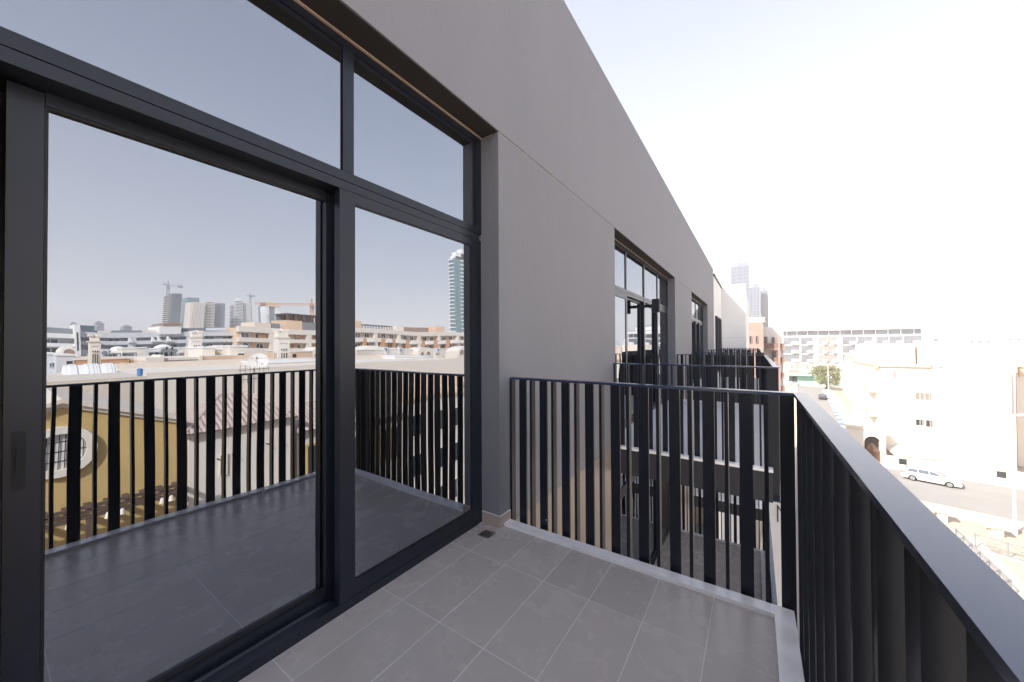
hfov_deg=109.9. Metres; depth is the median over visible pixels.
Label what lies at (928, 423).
window
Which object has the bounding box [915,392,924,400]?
window
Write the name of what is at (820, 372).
street tree
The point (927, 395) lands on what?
window
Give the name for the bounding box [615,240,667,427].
balcony door
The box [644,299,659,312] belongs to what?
wall light
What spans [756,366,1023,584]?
ground
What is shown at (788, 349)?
window
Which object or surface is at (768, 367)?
balcony railing
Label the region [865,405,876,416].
window
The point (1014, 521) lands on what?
street lamp
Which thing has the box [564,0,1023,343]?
sky
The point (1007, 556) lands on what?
scroll fence
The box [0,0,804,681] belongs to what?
apartment building
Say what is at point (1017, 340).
distant building
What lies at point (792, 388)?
pavement
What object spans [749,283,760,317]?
glass tower
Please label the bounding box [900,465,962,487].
parked car
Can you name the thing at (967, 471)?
compound wall
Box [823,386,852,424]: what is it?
pavement
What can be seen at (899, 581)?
balcony railing
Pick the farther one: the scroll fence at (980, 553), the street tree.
the street tree
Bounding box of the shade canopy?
[886,443,940,461]
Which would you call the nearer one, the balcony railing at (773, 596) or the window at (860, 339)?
the balcony railing at (773, 596)
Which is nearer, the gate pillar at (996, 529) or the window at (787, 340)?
the gate pillar at (996, 529)
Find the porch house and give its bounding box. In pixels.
[1015,346,1023,466]
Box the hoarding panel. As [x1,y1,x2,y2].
[770,502,781,606]
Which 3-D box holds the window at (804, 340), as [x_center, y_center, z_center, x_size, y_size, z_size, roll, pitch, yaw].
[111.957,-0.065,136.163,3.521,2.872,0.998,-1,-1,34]
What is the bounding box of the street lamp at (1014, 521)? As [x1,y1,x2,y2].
[1000,412,1023,535]
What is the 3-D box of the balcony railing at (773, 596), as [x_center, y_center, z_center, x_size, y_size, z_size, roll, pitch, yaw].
[3.802,4.567,6.873,1.956,1.577,5.300,-1,-1,34]
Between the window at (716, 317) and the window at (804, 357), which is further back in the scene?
the window at (804, 357)
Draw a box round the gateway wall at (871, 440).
[844,424,886,461]
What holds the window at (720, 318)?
in the white building at (731, 317)
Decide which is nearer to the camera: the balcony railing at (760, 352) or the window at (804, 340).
the balcony railing at (760, 352)
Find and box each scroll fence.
[955,528,1011,587]
[974,533,1023,563]
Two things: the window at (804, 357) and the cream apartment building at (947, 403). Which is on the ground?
the cream apartment building at (947, 403)
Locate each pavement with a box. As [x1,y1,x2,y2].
[760,385,796,549]
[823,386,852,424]
[880,462,1023,489]
[921,501,1023,531]
[958,536,1023,598]
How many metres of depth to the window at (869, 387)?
51.91 m
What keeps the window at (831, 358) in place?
in the white apartment block
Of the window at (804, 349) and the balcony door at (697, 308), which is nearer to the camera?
the balcony door at (697, 308)
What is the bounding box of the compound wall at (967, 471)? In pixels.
[880,454,1023,485]
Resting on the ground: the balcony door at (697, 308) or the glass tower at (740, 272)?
the glass tower at (740, 272)
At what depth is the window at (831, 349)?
132.29 m
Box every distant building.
[931,336,944,343]
[955,338,995,343]
[985,336,1023,345]
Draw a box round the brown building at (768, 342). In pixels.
[749,314,784,443]
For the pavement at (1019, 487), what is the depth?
41.10 m
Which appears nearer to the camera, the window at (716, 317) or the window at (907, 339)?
the window at (716, 317)
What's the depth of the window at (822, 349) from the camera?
134.01 m
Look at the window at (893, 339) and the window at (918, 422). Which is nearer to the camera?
the window at (918, 422)
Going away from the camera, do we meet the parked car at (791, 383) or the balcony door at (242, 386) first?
the balcony door at (242, 386)
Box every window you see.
[715,316,718,371]
[718,317,720,370]
[720,318,721,348]
[783,337,798,344]
[783,346,799,352]
[783,354,799,361]
[801,337,812,344]
[801,346,812,352]
[801,354,812,361]
[818,337,826,344]
[818,346,826,352]
[819,354,826,362]
[828,337,836,344]
[828,346,836,353]
[828,354,836,362]
[842,336,855,343]
[843,346,855,352]
[857,336,871,343]
[865,382,876,391]
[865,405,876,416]
[877,336,888,343]
[889,336,902,343]
[904,336,921,343]
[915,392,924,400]
[915,419,924,425]
[925,393,934,400]
[925,419,934,427]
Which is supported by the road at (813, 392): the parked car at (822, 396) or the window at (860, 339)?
the parked car at (822, 396)
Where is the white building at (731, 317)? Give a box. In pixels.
[713,273,748,543]
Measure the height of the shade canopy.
2.801 m
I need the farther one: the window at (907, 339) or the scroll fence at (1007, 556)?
the window at (907, 339)
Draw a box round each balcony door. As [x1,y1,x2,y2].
[0,0,481,681]
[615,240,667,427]
[621,473,669,564]
[692,297,702,383]
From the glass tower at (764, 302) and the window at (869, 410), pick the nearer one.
the window at (869, 410)
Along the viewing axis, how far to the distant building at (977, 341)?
270.41 m
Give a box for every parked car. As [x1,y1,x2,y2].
[785,381,798,384]
[818,394,826,399]
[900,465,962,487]
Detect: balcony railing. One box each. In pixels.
[510,377,1023,681]
[613,354,780,502]
[682,485,777,605]
[692,350,763,389]
[714,348,759,376]
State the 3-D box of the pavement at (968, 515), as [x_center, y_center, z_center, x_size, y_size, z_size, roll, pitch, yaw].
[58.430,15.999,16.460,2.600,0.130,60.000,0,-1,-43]
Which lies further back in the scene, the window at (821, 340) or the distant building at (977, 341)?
the distant building at (977, 341)
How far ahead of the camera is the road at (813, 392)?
80.87 m
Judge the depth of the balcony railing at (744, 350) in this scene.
18.27 m
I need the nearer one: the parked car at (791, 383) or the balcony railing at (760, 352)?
the balcony railing at (760, 352)
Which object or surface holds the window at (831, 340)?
in the white apartment block
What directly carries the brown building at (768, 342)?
on the ground
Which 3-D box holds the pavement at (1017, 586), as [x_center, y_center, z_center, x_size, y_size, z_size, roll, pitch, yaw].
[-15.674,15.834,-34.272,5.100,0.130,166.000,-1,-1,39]
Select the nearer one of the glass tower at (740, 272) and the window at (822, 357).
the window at (822, 357)
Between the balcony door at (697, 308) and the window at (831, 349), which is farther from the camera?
the window at (831, 349)
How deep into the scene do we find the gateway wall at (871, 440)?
48.90 m
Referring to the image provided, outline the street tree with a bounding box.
[807,364,843,388]
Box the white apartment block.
[783,315,930,386]
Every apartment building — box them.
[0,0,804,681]
[840,344,1016,470]
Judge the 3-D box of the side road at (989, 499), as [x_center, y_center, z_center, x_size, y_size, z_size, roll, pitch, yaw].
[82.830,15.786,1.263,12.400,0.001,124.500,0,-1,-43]
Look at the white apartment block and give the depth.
133.65 m
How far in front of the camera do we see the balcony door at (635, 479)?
7.24 m
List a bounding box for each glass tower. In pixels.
[731,262,749,303]
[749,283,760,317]
[761,287,768,326]
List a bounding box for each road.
[796,385,838,646]
[885,467,1023,521]
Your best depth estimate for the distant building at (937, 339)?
220.99 m
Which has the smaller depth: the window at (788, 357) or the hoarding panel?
the hoarding panel
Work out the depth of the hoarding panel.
9.63 m
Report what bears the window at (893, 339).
in the white apartment block
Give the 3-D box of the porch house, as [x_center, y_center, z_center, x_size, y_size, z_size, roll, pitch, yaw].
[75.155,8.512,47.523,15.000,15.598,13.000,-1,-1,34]
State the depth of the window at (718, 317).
20.66 m
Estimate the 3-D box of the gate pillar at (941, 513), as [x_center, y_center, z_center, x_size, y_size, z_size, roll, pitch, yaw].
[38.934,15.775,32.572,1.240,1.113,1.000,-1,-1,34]
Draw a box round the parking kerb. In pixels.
[821,387,845,429]
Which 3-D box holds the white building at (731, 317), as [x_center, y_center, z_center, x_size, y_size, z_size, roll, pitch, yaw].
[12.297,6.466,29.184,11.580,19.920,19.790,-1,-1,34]
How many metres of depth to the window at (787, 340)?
139.14 m
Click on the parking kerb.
(838, 417)
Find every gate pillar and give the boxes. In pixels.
[929,505,953,522]
[981,520,1010,537]
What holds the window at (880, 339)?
in the white apartment block
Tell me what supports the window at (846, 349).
in the white apartment block
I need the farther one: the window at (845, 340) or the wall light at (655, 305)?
the window at (845, 340)

